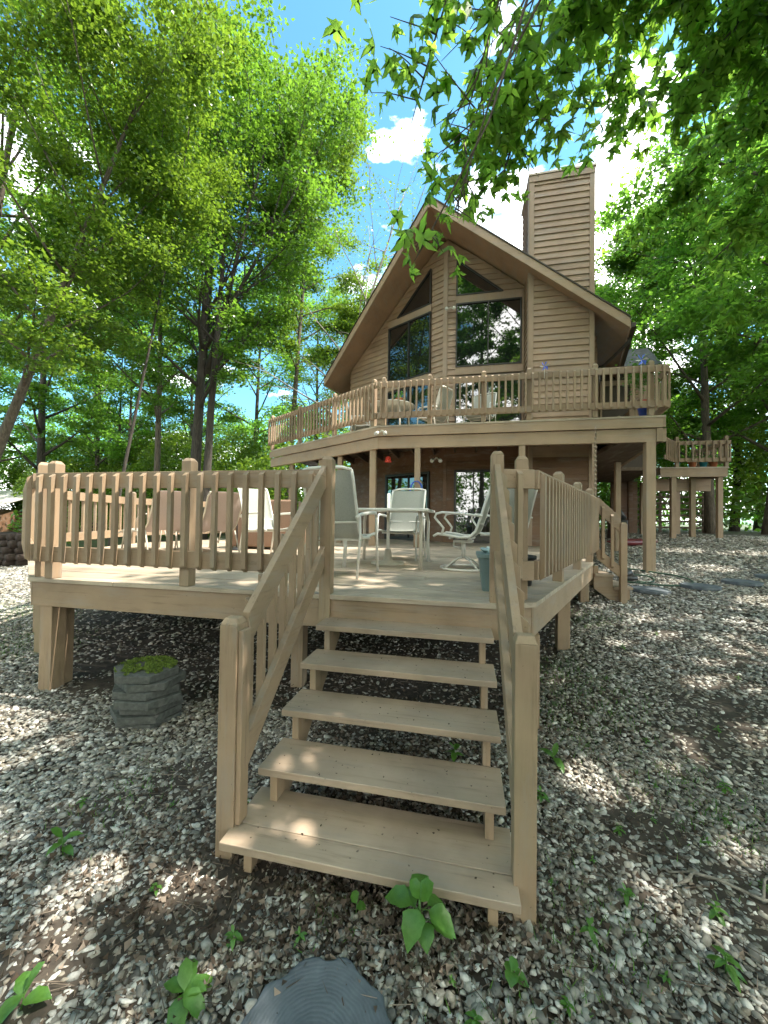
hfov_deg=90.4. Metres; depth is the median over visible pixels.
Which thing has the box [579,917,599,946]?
weed
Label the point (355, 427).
patio chair
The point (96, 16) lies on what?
leaning tree
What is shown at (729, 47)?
overhanging maple
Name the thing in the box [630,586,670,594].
stepping stone
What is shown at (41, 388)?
forest tree
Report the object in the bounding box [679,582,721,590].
stepping stone
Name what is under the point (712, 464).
flower pot
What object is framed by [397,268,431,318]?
window
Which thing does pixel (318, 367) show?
bare birch
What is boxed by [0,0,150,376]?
leaning tree
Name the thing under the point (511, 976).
clover sprig
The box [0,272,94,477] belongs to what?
forest tree
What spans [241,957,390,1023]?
stepping stone
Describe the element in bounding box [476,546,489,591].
storage bin
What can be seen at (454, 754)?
dandelion
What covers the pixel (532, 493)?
swivel chair
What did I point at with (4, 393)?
forest tree
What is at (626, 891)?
weed
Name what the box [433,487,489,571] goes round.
swivel chair
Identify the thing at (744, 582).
stepping stone
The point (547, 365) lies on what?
pinwheel
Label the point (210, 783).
twigs
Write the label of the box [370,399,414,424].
balcony table
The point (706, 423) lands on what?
shade maple
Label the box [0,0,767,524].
sky
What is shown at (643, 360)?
pinwheel
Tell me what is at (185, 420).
forest tree
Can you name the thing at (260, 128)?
maple tree
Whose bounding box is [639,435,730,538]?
raised landing
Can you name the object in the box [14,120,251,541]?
maple tree
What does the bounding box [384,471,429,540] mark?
sliding door
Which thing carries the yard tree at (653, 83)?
on the ground at (94, 666)
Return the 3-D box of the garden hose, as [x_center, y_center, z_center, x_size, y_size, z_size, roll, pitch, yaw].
[4.568,1.122,7.315,0.995,0.225,2.390,1,-1,-9]
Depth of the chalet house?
9.33 m
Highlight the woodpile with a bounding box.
[0,532,27,565]
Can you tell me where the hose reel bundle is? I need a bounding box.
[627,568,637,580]
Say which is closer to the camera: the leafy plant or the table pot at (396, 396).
the leafy plant
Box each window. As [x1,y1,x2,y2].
[387,311,431,380]
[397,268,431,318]
[455,297,521,367]
[456,260,503,295]
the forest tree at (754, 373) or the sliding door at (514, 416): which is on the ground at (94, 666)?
the forest tree at (754, 373)
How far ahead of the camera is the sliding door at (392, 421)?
10.92 m
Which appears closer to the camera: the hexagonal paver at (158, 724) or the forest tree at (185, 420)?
the hexagonal paver at (158, 724)
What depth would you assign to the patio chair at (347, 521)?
3.78 m
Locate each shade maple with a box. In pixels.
[595,61,767,386]
[595,106,767,533]
[595,211,733,481]
[601,137,767,534]
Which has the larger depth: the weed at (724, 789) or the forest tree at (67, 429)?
the forest tree at (67, 429)
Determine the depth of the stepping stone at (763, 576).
6.39 m
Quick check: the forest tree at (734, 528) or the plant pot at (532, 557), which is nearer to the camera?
the plant pot at (532, 557)
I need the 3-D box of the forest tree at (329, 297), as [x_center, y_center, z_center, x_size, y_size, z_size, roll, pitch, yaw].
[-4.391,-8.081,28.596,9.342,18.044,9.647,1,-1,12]
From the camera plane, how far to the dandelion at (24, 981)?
1.28 m
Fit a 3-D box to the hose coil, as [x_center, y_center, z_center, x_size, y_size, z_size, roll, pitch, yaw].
[0.679,-0.461,8.051,0.289,0.399,0.046,1,-1,12]
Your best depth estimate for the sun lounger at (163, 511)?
6.08 m
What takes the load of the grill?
on the ground at (94, 666)
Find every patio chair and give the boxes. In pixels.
[237,488,289,552]
[302,465,378,579]
[344,399,370,431]
[375,488,426,560]
[416,386,452,423]
[463,392,496,421]
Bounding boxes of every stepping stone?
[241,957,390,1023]
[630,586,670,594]
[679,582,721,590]
[721,578,763,586]
[754,574,767,578]
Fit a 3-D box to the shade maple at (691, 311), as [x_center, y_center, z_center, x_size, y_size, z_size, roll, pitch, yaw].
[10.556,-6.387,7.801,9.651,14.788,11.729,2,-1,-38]
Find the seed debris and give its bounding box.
[285,624,476,878]
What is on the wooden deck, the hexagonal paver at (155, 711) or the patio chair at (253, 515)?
the patio chair at (253, 515)
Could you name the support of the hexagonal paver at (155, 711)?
on the hexagonal paver at (120, 720)
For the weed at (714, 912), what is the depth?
1.55 m
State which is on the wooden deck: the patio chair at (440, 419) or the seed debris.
the seed debris
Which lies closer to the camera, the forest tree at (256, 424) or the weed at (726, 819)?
the weed at (726, 819)
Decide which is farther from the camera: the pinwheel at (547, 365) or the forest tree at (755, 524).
the forest tree at (755, 524)
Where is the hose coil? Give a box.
[409,481,422,490]
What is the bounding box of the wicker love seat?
[232,500,305,547]
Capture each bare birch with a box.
[223,111,498,436]
[275,348,348,442]
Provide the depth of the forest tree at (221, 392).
33.88 m
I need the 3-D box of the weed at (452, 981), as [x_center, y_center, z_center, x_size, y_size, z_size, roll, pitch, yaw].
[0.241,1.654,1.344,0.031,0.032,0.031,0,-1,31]
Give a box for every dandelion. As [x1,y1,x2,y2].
[0,961,51,1023]
[45,827,83,856]
[163,957,212,1023]
[445,742,463,761]
[538,743,564,773]
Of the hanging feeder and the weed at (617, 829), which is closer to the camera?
the weed at (617, 829)
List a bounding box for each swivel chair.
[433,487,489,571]
[471,488,537,535]
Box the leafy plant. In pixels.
[385,873,455,953]
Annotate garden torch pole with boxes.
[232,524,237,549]
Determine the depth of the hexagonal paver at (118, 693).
2.93 m
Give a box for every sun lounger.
[118,490,180,550]
[173,491,241,550]
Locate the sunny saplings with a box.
[0,377,767,538]
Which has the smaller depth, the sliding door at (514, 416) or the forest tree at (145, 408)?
the sliding door at (514, 416)
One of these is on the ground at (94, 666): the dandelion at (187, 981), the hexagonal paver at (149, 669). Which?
the dandelion at (187, 981)
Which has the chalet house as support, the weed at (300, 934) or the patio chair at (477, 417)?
the patio chair at (477, 417)
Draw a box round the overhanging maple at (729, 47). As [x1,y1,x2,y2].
[322,0,767,347]
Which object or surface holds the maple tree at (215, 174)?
on the ground at (94, 666)
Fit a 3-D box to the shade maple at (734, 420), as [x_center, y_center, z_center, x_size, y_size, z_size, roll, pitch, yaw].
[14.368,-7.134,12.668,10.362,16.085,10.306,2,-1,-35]
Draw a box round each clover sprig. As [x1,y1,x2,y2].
[350,890,365,912]
[504,955,528,987]
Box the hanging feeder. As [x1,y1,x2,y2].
[385,456,391,462]
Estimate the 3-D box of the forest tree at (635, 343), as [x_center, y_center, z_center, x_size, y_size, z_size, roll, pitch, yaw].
[14.593,-7.649,21.900,9.214,17.447,9.920,0,-1,41]
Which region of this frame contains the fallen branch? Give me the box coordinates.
[668,870,767,902]
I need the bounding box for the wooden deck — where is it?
[21,451,632,929]
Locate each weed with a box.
[75,796,87,808]
[149,882,162,895]
[224,925,243,950]
[293,926,306,947]
[449,974,456,987]
[464,1009,483,1023]
[537,785,549,801]
[559,995,575,1018]
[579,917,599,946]
[613,823,625,835]
[616,882,636,906]
[657,970,671,985]
[702,837,712,845]
[705,944,747,992]
[706,899,730,926]
[714,778,733,795]
[720,817,731,825]
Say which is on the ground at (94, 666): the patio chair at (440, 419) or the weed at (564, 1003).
the weed at (564, 1003)
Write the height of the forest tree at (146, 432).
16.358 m
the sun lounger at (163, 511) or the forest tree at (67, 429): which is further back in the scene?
the forest tree at (67, 429)
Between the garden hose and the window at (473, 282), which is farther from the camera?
the window at (473, 282)
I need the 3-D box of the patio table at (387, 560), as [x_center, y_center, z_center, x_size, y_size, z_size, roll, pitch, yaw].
[0.076,0.222,5.007,1.100,0.931,1.100,1,-1,12]
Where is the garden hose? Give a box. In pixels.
[618,568,693,585]
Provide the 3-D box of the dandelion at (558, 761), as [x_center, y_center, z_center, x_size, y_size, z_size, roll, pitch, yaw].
[1.109,1.624,2.515,0.217,0.150,0.177,0,-1,44]
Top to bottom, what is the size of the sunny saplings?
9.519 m
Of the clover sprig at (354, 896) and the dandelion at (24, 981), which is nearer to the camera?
the dandelion at (24, 981)
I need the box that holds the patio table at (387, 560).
[342,493,434,570]
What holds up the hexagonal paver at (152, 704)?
on the hexagonal paver at (155, 711)
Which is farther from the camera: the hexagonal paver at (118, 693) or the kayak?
the kayak
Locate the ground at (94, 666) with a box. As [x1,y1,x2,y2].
[0,524,767,1023]
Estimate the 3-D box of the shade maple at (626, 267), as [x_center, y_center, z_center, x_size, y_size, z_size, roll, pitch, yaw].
[11.053,-5.861,16.986,7.913,13.581,7.736,1,-1,12]
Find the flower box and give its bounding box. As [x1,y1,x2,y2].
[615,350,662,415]
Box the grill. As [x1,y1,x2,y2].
[599,510,627,538]
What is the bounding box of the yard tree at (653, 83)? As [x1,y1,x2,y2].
[613,7,767,254]
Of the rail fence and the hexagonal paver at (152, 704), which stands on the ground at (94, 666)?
the rail fence
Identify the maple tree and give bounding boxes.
[0,0,381,539]
[5,0,256,545]
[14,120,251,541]
[226,72,393,499]
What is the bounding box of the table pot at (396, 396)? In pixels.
[394,391,403,399]
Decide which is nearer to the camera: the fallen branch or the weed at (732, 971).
the weed at (732, 971)
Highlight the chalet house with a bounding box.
[268,163,670,572]
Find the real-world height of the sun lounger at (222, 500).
0.990 m
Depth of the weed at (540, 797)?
2.17 m
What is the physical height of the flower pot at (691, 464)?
0.491 m
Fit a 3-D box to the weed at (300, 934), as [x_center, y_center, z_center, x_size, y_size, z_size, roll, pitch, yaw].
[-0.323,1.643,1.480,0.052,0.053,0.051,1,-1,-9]
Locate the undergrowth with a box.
[7,450,349,543]
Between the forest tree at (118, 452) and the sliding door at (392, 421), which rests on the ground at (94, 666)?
the forest tree at (118, 452)
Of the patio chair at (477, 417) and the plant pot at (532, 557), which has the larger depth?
the patio chair at (477, 417)
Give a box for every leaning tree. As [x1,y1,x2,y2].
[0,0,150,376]
[0,0,267,459]
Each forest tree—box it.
[0,157,150,472]
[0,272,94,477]
[0,361,56,461]
[6,283,187,530]
[20,318,165,456]
[27,292,183,471]
[68,296,193,469]
[109,262,259,464]
[133,305,269,458]
[167,246,332,456]
[248,283,364,440]
[283,283,377,431]
[607,210,717,528]
[644,183,767,531]
[665,261,767,530]
[685,253,767,287]
[726,260,767,443]
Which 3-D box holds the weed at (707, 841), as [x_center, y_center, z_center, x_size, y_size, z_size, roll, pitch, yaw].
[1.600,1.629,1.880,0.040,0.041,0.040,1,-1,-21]
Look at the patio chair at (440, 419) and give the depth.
9.09 m
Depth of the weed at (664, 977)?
1.34 m
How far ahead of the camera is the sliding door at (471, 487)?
10.01 m
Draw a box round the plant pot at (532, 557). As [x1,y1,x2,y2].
[528,555,536,585]
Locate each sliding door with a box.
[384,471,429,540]
[387,385,427,424]
[453,469,489,542]
[455,372,521,422]
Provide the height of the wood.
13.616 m
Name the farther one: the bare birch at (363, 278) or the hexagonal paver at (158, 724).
the bare birch at (363, 278)
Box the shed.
[0,490,67,532]
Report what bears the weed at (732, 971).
on the ground at (94, 666)
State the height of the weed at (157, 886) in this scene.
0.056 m
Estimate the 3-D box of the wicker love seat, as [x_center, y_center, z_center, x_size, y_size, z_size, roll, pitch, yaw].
[-2.226,0.239,7.435,1.300,0.920,0.750,1,-1,12]
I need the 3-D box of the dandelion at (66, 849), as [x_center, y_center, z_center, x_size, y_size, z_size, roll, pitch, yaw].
[-1.554,1.599,1.842,0.142,0.134,0.133,1,-1,12]
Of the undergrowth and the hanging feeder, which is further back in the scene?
the undergrowth
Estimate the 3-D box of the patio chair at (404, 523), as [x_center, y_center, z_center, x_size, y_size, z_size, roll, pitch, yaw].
[0.290,0.154,5.882,0.646,1.109,0.734,0,-1,20]
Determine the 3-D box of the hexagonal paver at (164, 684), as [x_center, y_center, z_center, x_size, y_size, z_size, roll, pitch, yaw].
[-1.908,1.361,3.129,0.467,0.056,0.460,1,-1,12]
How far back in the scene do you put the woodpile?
11.84 m
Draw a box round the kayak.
[606,539,657,545]
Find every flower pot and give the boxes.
[683,451,698,466]
[696,452,711,466]
[709,452,718,466]
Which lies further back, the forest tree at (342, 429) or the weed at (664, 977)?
the forest tree at (342, 429)
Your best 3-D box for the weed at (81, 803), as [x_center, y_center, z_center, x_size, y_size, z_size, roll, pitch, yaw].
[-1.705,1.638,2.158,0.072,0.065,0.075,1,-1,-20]
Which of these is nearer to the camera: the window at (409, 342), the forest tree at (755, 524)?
the window at (409, 342)
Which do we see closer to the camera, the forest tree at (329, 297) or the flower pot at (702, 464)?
the flower pot at (702, 464)
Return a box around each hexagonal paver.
[110,703,181,725]
[112,683,178,700]
[113,655,178,683]
[113,682,180,710]
[115,710,180,729]
[116,668,185,692]
[118,693,182,714]
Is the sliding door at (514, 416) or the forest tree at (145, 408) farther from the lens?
the forest tree at (145, 408)
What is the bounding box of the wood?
[0,397,767,531]
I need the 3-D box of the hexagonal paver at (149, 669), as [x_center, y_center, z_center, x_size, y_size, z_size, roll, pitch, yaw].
[-1.955,1.286,3.136,0.520,0.085,0.443,1,-1,12]
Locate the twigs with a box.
[0,643,767,1023]
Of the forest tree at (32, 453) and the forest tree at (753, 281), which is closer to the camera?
the forest tree at (753, 281)
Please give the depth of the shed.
20.87 m
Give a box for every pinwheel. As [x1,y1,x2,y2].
[540,362,549,378]
[636,354,647,372]
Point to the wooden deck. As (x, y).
(297, 583)
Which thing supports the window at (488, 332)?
in the chalet house
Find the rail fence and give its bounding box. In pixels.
[637,493,703,532]
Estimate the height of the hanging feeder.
0.250 m

